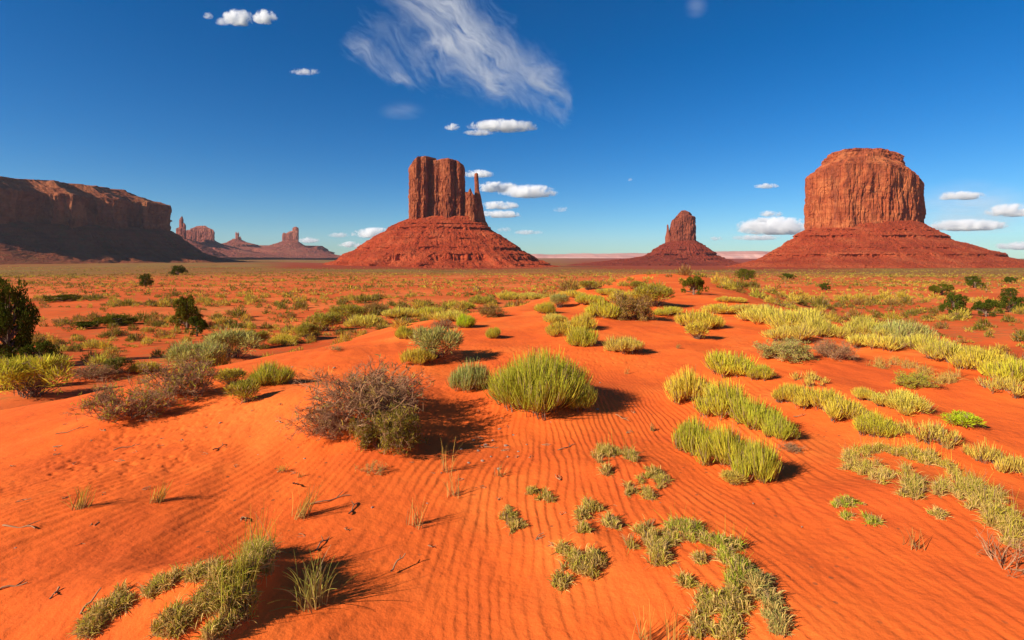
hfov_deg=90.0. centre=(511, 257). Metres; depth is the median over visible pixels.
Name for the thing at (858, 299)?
brown scrub
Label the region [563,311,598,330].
yellow shrub
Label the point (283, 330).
yellow scrub
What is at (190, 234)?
butte
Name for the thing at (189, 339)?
yellow scrub
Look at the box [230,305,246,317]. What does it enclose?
dark scrub
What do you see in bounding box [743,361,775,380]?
green shrub
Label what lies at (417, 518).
dry grass tuft
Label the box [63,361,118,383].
dead bush
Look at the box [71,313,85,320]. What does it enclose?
brown scrub
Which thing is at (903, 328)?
green shrub
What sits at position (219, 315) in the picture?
dark scrub
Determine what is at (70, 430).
dry twig
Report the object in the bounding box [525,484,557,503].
creeping grass
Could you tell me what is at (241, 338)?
green shrub
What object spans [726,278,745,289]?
dark scrub
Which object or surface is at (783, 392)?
yellow shrub
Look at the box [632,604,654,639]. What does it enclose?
dry grass tuft
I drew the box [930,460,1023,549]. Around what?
creeping grass
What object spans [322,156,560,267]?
butte
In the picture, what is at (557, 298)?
green shrub
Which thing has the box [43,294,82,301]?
dark scrub
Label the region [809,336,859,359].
dead bush
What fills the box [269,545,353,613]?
dry grass tuft
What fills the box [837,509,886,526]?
creeping grass
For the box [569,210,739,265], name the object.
butte
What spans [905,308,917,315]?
dark scrub
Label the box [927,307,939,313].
dark scrub
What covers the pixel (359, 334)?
yellow scrub
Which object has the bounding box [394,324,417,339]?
green shrub
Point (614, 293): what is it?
yellow shrub
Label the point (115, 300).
yellow scrub
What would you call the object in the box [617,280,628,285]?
yellow scrub
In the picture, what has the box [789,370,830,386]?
dry shrub
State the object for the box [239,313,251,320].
yellow scrub
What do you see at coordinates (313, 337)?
yellow scrub
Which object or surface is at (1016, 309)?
yellow scrub
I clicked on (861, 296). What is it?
yellow scrub
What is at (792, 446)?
dead bush
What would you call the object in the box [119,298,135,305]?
dark scrub
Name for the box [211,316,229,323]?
yellow scrub
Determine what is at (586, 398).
green shrub
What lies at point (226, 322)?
dark scrub
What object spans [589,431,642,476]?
creeping grass
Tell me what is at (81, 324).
juniper tree
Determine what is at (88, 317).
brown scrub
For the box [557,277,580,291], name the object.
brown scrub
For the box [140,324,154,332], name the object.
yellow scrub
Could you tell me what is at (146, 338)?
yellow scrub
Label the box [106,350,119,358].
brown scrub
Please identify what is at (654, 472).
creeping grass
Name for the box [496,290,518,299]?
yellow shrub
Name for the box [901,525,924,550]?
dry grass tuft
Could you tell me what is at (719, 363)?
green shrub
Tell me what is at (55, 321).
brown scrub
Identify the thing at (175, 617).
creeping grass
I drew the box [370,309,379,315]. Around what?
dark scrub
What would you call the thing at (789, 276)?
juniper tree
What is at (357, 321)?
yellow shrub
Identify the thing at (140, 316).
dark scrub
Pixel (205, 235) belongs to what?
butte
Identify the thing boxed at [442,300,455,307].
yellow scrub
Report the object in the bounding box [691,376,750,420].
green shrub
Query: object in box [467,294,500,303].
yellow shrub
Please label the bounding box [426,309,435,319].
yellow scrub
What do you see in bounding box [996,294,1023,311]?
juniper tree
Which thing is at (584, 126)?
sky
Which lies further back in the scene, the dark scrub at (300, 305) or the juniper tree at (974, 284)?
the juniper tree at (974, 284)
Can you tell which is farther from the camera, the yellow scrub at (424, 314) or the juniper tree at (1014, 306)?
the juniper tree at (1014, 306)
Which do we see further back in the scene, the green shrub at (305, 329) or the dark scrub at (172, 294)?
the dark scrub at (172, 294)
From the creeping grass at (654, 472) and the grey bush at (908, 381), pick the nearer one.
the creeping grass at (654, 472)
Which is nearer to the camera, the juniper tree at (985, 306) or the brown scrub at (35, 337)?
the brown scrub at (35, 337)
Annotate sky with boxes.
[0,0,1023,258]
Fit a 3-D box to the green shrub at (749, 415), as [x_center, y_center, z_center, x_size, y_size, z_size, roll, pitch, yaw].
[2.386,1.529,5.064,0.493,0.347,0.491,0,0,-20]
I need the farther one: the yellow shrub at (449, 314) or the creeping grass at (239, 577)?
the yellow shrub at (449, 314)
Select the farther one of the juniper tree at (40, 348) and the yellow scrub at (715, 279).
the yellow scrub at (715, 279)
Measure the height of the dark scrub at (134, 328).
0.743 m
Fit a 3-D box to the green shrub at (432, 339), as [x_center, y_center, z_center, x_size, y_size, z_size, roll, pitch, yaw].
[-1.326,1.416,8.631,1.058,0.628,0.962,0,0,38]
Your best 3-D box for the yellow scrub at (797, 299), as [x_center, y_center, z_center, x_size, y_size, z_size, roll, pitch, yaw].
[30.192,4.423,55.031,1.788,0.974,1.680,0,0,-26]
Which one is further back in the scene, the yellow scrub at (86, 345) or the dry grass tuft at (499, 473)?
the yellow scrub at (86, 345)
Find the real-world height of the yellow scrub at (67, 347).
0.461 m
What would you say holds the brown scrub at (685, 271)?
on the ground at (476, 572)
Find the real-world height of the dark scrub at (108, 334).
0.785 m
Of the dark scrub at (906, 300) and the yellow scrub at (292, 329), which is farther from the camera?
the dark scrub at (906, 300)
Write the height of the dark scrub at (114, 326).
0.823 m
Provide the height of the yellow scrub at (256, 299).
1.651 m
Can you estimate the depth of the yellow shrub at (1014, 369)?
6.55 m
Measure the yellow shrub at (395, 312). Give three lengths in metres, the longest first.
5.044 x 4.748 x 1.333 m
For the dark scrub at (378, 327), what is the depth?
44.34 m
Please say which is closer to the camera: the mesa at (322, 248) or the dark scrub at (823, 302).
the dark scrub at (823, 302)
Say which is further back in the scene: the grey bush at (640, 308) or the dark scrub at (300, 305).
the dark scrub at (300, 305)
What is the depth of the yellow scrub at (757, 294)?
32.83 m
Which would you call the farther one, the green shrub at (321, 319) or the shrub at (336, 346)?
the green shrub at (321, 319)
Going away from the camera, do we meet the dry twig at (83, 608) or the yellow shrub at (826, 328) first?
the dry twig at (83, 608)
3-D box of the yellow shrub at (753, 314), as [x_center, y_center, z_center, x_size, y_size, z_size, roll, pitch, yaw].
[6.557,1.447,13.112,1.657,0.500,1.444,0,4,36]
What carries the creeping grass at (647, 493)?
on the ground at (476, 572)
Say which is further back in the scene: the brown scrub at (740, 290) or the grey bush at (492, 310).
the brown scrub at (740, 290)
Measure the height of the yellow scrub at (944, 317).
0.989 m
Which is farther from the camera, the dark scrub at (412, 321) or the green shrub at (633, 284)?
the dark scrub at (412, 321)
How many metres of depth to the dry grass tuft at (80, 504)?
3.24 m
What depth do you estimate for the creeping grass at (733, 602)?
2.34 m
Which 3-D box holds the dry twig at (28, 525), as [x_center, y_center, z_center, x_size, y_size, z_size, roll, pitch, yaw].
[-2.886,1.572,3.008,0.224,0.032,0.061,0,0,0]
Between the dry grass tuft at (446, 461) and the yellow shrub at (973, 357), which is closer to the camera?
the dry grass tuft at (446, 461)
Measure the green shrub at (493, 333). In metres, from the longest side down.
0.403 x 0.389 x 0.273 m
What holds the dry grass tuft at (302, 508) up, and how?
on the ground at (476, 572)
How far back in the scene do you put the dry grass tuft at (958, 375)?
6.70 m
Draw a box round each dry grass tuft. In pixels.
[61,484,100,510]
[149,480,172,503]
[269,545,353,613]
[292,480,322,520]
[406,496,429,529]
[440,437,462,472]
[441,471,465,496]
[494,463,511,476]
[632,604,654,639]
[658,591,679,639]
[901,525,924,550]
[937,435,957,449]
[948,358,966,377]
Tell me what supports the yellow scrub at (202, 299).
on the ground at (476, 572)
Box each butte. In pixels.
[176,216,227,256]
[186,230,207,246]
[190,226,283,257]
[221,232,259,251]
[224,227,339,257]
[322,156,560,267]
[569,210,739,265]
[726,148,1023,267]
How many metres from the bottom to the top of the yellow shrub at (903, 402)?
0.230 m
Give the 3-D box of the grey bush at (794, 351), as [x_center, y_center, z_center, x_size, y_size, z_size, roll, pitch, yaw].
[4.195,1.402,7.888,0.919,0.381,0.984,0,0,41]
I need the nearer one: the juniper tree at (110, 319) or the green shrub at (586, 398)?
the green shrub at (586, 398)
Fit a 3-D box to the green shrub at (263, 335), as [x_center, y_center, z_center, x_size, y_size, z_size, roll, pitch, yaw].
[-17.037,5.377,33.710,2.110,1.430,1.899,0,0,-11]
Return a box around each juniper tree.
[0,276,41,359]
[16,339,61,359]
[71,321,99,328]
[90,315,137,325]
[138,274,153,286]
[168,265,187,274]
[169,294,203,329]
[185,316,207,336]
[679,275,709,294]
[734,268,755,279]
[779,273,796,278]
[819,283,830,289]
[928,283,954,294]
[937,292,972,313]
[964,276,980,281]
[965,279,985,287]
[970,299,1002,316]
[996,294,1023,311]
[999,288,1017,295]
[1002,276,1017,282]
[1010,303,1023,311]
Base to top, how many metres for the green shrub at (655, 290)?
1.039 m
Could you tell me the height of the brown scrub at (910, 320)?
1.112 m
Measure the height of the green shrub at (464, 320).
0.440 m
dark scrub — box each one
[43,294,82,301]
[69,343,82,350]
[98,329,111,337]
[106,323,118,328]
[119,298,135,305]
[121,317,137,324]
[125,334,137,340]
[126,324,140,330]
[133,310,150,321]
[151,320,161,326]
[151,347,164,356]
[167,289,178,296]
[211,313,222,319]
[222,317,238,325]
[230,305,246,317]
[230,321,244,327]
[256,342,270,349]
[277,302,288,308]
[295,301,306,308]
[332,327,346,335]
[335,298,346,304]
[354,291,366,303]
[366,293,375,301]
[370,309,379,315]
[374,324,386,329]
[398,300,411,307]
[403,317,418,322]
[425,298,434,305]
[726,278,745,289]
[747,280,760,288]
[797,298,809,305]
[811,296,830,308]
[834,299,846,306]
[865,297,879,302]
[870,311,884,317]
[897,296,913,303]
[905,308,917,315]
[919,314,933,319]
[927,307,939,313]
[951,313,965,319]
[971,322,988,330]
[974,316,992,326]
[992,307,1005,313]
[1003,314,1015,321]
[1010,329,1023,342]
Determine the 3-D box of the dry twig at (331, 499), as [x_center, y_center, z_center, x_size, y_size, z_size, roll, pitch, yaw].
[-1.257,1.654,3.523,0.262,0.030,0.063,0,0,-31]
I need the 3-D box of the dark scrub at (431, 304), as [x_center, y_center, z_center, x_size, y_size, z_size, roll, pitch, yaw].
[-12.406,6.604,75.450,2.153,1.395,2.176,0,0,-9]
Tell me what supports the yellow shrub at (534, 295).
on the ground at (476, 572)
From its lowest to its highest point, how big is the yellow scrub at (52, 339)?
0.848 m
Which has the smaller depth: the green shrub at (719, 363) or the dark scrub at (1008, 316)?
the green shrub at (719, 363)
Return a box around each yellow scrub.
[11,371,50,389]
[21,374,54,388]
[42,336,60,342]
[57,344,71,351]
[74,334,86,340]
[78,337,101,348]
[79,349,101,360]
[85,350,108,366]
[95,339,114,348]
[99,350,111,356]
[103,345,119,351]
[105,297,121,302]
[139,335,152,343]
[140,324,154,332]
[154,296,173,306]
[164,316,173,322]
[168,325,182,334]
[180,335,191,341]
[197,294,212,302]
[204,351,232,367]
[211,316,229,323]
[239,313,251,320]
[239,321,253,327]
[246,295,258,301]
[247,321,256,328]
[279,325,289,332]
[289,325,296,333]
[305,334,315,340]
[332,333,352,343]
[354,329,366,337]
[379,320,390,327]
[389,318,411,328]
[412,297,427,308]
[420,309,430,319]
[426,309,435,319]
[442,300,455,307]
[452,301,468,310]
[486,300,499,307]
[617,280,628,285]
[710,272,725,284]
[723,281,735,290]
[748,288,765,298]
[764,295,776,303]
[785,294,801,302]
[787,303,799,309]
[809,305,824,316]
[820,310,843,322]
[854,292,867,300]
[877,293,889,299]
[880,310,903,321]
[895,289,910,297]
[935,314,955,320]
[950,307,970,318]
[990,342,1012,350]
[1011,304,1023,313]
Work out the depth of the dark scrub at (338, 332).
41.28 m
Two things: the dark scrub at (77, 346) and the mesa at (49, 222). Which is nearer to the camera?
the dark scrub at (77, 346)
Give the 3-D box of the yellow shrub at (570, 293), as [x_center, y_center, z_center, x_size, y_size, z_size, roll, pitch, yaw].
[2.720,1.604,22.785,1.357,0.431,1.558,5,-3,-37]
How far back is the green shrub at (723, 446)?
4.11 m
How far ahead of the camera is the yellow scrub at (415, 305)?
68.04 m
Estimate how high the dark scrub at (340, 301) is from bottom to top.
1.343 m
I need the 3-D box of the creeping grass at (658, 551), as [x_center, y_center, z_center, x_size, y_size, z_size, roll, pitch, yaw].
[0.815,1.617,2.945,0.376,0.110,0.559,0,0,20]
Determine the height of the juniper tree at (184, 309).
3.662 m
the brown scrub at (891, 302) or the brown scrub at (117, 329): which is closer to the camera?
the brown scrub at (117, 329)
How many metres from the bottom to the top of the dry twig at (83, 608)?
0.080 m
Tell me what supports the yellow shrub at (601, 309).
on the ground at (476, 572)
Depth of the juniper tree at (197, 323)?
41.14 m
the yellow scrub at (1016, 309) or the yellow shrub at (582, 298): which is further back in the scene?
the yellow scrub at (1016, 309)
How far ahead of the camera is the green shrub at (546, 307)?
15.80 m
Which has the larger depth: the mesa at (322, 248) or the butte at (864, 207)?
the mesa at (322, 248)
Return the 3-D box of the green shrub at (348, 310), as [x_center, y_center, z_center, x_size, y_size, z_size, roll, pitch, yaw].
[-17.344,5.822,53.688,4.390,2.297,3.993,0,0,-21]
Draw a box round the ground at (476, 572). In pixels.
[0,258,1023,639]
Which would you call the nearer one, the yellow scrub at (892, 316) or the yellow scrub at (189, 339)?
the yellow scrub at (189, 339)
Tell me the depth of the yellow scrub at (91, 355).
26.55 m
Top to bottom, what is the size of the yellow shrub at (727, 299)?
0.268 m
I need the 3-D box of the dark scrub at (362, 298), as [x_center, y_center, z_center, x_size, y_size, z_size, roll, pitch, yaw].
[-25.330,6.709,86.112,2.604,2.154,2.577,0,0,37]
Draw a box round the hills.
[340,251,770,258]
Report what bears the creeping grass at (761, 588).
on the ground at (476, 572)
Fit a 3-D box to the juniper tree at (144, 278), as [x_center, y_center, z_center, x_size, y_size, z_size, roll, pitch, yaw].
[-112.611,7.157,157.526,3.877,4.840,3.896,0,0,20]
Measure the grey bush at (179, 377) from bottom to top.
0.540 m
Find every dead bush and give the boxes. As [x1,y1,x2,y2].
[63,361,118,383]
[276,399,363,440]
[291,354,435,436]
[430,317,457,328]
[777,441,805,453]
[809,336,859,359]
[975,526,1023,577]
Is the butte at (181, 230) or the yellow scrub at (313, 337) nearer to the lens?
the yellow scrub at (313, 337)
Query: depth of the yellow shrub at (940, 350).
7.63 m
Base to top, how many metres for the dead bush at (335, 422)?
0.319 m
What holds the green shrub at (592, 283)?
on the ground at (476, 572)
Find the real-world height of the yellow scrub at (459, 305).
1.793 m
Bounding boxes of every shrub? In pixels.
[0,351,77,398]
[0,354,25,389]
[103,356,135,373]
[127,360,160,373]
[159,338,231,370]
[203,325,263,358]
[213,366,248,384]
[222,377,260,404]
[245,329,269,348]
[245,359,296,385]
[266,333,302,344]
[276,463,288,473]
[294,321,323,338]
[301,310,343,331]
[325,344,343,350]
[327,303,365,321]
[343,313,384,327]
[355,460,387,475]
[378,306,419,318]
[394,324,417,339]
[398,347,436,364]
[406,323,465,358]
[412,306,445,317]
[429,310,461,320]
[446,357,492,391]
[450,300,477,308]
[455,311,476,327]
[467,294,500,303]
[481,345,594,420]
[485,327,501,338]
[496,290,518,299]
[517,291,543,299]
[533,301,556,313]
[542,311,567,323]
[544,320,574,336]
[549,293,570,307]
[556,289,585,297]
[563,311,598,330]
[563,323,599,346]
[563,376,597,411]
[573,293,606,304]
[578,280,598,289]
[582,298,622,318]
[595,287,619,295]
[602,335,644,353]
[606,288,650,303]
[624,280,646,288]
[631,280,674,306]
[652,306,683,315]
[661,365,715,404]
[670,411,723,456]
[674,307,725,327]
[684,320,710,338]
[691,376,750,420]
[693,419,753,467]
[699,302,736,313]
[700,349,757,377]
[716,296,746,302]
[718,469,748,484]
[724,394,784,430]
[729,303,772,312]
[729,435,783,483]
[734,303,792,324]
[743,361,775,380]
[757,411,800,441]
[758,323,818,341]
[763,306,826,328]
[771,381,814,402]
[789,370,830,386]
[789,383,843,409]
[801,315,852,338]
[822,394,872,421]
[841,316,894,336]
[845,331,908,352]
[850,386,880,400]
[851,408,903,439]
[866,319,937,339]
[868,387,938,416]
[896,332,956,350]
[896,417,965,446]
[915,337,981,362]
[936,409,986,427]
[946,345,1020,370]
[960,436,1014,465]
[974,375,1023,398]
[977,356,1023,384]
[991,449,1023,475]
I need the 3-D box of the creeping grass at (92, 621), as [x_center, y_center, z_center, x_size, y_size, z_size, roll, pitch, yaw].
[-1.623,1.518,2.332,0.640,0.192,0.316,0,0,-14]
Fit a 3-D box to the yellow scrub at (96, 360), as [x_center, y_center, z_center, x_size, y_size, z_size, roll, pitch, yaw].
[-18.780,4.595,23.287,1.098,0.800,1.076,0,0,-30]
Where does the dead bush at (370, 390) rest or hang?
on the ground at (476, 572)
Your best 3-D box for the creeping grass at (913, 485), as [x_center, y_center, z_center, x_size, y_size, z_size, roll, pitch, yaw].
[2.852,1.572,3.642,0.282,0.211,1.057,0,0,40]
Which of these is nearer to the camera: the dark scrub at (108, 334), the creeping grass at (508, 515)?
the creeping grass at (508, 515)
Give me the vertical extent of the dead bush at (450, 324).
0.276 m
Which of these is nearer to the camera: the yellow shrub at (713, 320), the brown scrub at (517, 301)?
the yellow shrub at (713, 320)
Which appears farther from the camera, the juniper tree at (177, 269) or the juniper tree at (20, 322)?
the juniper tree at (177, 269)
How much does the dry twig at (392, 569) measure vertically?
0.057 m
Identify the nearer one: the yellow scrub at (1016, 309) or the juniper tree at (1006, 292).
the yellow scrub at (1016, 309)
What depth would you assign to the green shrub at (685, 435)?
4.42 m
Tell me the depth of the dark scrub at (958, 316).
53.37 m
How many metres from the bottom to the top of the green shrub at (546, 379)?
0.712 m
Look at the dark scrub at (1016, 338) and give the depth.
32.33 m
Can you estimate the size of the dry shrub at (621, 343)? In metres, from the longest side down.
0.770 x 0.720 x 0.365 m
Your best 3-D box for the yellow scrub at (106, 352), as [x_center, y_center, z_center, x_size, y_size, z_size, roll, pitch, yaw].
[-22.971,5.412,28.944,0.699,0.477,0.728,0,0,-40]
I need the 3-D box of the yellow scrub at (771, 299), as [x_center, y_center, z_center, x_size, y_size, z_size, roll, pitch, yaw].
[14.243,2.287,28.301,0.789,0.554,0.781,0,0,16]
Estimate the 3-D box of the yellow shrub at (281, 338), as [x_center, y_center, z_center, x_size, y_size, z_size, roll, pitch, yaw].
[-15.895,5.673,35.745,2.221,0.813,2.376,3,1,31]
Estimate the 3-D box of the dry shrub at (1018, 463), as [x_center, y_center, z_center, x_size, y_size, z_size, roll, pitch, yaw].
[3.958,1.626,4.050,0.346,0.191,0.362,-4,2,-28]
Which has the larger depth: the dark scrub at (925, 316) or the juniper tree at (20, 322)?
the dark scrub at (925, 316)
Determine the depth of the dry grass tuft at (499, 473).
3.93 m
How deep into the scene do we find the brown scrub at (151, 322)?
49.75 m
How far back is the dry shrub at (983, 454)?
4.20 m
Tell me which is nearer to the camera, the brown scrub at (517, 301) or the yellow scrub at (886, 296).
the brown scrub at (517, 301)
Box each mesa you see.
[0,176,246,264]
[220,245,337,259]
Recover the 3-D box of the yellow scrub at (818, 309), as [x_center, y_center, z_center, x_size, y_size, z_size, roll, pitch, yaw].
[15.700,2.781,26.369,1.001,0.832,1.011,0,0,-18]
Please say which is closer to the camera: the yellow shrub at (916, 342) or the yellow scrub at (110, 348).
the yellow shrub at (916, 342)
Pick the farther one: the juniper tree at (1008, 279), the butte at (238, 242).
the butte at (238, 242)
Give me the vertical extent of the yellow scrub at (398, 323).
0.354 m
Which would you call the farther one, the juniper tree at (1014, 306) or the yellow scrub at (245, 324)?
the juniper tree at (1014, 306)
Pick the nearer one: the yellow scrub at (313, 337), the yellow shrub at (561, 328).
the yellow shrub at (561, 328)
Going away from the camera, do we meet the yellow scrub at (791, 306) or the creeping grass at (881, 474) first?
the creeping grass at (881, 474)
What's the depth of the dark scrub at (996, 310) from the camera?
61.77 m
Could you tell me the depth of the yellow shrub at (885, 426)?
4.72 m
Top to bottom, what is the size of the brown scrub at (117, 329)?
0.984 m
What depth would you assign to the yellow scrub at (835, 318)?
16.50 m
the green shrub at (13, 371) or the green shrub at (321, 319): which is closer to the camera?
the green shrub at (13, 371)
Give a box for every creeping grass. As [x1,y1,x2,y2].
[65,553,227,639]
[138,577,231,639]
[190,505,286,627]
[191,588,264,639]
[498,504,528,534]
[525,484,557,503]
[546,567,576,594]
[549,536,607,582]
[568,493,623,533]
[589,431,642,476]
[619,514,685,570]
[620,478,659,501]
[632,463,674,489]
[660,502,755,591]
[669,568,722,639]
[688,548,710,565]
[700,581,759,639]
[739,567,797,637]
[829,494,865,509]
[836,442,899,484]
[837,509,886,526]
[840,428,960,474]
[865,355,967,385]
[890,459,933,502]
[923,477,968,520]
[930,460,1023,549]
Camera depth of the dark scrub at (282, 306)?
76.26 m
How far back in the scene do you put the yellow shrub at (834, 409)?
5.11 m
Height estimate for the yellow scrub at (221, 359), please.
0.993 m
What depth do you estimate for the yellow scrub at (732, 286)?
34.15 m
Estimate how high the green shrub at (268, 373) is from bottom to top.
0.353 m
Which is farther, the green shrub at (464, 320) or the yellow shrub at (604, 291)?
the yellow shrub at (604, 291)
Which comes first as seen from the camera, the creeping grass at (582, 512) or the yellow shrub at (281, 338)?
the creeping grass at (582, 512)
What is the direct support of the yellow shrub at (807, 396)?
on the ground at (476, 572)
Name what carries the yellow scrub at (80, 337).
on the ground at (476, 572)
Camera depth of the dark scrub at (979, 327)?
40.10 m
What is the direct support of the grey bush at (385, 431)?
on the ground at (476, 572)
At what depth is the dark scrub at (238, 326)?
47.40 m
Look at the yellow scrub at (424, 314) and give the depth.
52.15 m
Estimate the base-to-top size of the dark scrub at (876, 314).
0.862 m
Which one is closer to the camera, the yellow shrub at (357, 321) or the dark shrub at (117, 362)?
the dark shrub at (117, 362)
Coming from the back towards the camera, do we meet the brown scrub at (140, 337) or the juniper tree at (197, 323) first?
the juniper tree at (197, 323)
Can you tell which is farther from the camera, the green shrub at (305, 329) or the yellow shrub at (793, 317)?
the green shrub at (305, 329)
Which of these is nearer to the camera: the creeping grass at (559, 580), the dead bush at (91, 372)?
the creeping grass at (559, 580)
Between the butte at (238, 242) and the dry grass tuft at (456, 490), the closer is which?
the dry grass tuft at (456, 490)
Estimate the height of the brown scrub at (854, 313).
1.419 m
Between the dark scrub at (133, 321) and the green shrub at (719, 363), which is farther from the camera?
the dark scrub at (133, 321)
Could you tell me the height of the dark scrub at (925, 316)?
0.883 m
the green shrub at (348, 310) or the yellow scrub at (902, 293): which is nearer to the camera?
the green shrub at (348, 310)
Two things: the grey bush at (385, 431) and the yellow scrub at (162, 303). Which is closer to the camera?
the grey bush at (385, 431)
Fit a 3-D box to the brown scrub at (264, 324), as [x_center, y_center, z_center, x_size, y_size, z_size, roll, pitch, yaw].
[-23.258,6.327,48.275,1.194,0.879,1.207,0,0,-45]
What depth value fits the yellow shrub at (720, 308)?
16.29 m
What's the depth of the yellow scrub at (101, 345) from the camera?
32.17 m
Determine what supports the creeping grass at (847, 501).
on the ground at (476, 572)
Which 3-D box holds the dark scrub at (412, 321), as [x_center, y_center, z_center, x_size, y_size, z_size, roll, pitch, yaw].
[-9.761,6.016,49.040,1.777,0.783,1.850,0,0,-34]
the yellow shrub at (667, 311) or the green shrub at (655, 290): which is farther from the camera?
the green shrub at (655, 290)
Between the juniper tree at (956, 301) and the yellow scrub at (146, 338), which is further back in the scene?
the juniper tree at (956, 301)
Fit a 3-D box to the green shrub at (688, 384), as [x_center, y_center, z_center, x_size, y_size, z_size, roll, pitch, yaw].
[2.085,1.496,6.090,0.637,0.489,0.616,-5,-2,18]
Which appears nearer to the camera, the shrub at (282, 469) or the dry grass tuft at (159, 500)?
the dry grass tuft at (159, 500)
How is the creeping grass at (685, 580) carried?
on the ground at (476, 572)
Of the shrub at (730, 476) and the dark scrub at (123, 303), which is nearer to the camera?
the shrub at (730, 476)
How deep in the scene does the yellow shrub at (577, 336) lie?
9.72 m
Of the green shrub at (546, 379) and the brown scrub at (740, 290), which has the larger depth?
the brown scrub at (740, 290)
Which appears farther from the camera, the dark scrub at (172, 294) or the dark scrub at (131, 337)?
the dark scrub at (172, 294)
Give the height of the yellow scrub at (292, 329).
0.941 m
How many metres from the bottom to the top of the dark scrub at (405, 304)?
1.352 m
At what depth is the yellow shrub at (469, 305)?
70.34 m
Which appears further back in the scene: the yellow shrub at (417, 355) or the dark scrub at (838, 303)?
the dark scrub at (838, 303)
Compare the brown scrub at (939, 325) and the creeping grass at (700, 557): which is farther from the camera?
the brown scrub at (939, 325)
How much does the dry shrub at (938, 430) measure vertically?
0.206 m
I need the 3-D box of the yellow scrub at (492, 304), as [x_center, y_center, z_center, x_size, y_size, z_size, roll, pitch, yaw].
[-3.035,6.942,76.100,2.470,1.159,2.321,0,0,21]
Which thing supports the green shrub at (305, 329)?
on the ground at (476, 572)
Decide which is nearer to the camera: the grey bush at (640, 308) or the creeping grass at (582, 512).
the creeping grass at (582, 512)
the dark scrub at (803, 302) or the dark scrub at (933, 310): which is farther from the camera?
the dark scrub at (933, 310)
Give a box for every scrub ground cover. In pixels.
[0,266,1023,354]
[1,266,1023,355]
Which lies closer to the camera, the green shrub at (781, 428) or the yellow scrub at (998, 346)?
the green shrub at (781, 428)
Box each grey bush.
[58,372,183,423]
[123,348,232,400]
[346,399,429,455]
[360,300,387,314]
[477,304,510,317]
[607,288,656,320]
[752,337,819,363]
[890,369,945,388]
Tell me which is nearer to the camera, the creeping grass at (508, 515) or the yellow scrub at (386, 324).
the creeping grass at (508, 515)
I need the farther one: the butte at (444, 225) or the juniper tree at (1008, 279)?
the butte at (444, 225)
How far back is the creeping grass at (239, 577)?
2.38 m
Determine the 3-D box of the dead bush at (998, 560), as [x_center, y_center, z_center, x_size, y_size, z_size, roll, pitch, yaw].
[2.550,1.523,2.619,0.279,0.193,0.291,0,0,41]
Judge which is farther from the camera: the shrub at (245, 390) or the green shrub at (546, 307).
the green shrub at (546, 307)
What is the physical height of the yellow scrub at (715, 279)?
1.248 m
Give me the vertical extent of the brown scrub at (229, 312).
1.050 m
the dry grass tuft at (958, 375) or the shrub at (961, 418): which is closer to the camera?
the shrub at (961, 418)
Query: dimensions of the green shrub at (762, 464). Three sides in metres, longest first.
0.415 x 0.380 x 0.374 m
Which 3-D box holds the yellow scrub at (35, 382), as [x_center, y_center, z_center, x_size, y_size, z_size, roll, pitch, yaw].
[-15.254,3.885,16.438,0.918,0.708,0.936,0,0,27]
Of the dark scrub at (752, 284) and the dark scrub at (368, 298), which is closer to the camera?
the dark scrub at (752, 284)
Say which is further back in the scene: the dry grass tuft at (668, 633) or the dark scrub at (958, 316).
the dark scrub at (958, 316)
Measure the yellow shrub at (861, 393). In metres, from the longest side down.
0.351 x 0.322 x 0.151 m
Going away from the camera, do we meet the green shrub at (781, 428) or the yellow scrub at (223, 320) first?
the green shrub at (781, 428)
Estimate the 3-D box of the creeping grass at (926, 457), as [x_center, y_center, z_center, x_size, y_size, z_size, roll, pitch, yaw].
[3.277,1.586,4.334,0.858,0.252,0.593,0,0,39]
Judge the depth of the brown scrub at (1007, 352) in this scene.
13.71 m
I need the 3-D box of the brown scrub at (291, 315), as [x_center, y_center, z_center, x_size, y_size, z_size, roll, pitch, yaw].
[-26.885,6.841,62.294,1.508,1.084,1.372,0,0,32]
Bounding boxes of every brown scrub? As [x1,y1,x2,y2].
[31,330,48,343]
[51,317,65,323]
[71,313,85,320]
[84,311,101,320]
[106,326,124,335]
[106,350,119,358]
[127,331,144,340]
[147,318,163,325]
[152,330,169,337]
[225,308,239,314]
[259,321,272,328]
[285,311,295,317]
[512,298,526,305]
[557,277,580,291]
[676,264,693,275]
[733,277,747,286]
[735,287,746,293]
[846,307,865,319]
[853,297,864,304]
[884,298,900,304]
[898,315,918,323]
[932,320,948,328]
[992,346,1023,358]
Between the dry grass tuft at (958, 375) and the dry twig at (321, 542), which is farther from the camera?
the dry grass tuft at (958, 375)
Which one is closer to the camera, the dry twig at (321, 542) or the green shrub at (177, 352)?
the dry twig at (321, 542)
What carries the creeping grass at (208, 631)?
on the ground at (476, 572)
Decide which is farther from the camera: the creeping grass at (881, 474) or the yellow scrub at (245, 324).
the yellow scrub at (245, 324)
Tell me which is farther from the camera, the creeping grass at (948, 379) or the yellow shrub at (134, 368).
the yellow shrub at (134, 368)
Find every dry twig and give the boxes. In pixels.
[0,579,27,589]
[2,520,39,528]
[55,424,87,434]
[79,588,100,613]
[310,490,349,503]
[315,536,329,550]
[390,553,405,571]
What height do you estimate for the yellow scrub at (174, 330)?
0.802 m
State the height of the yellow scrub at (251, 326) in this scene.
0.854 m
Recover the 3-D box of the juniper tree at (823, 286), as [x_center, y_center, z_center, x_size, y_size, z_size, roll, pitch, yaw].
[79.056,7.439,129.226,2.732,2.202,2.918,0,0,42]

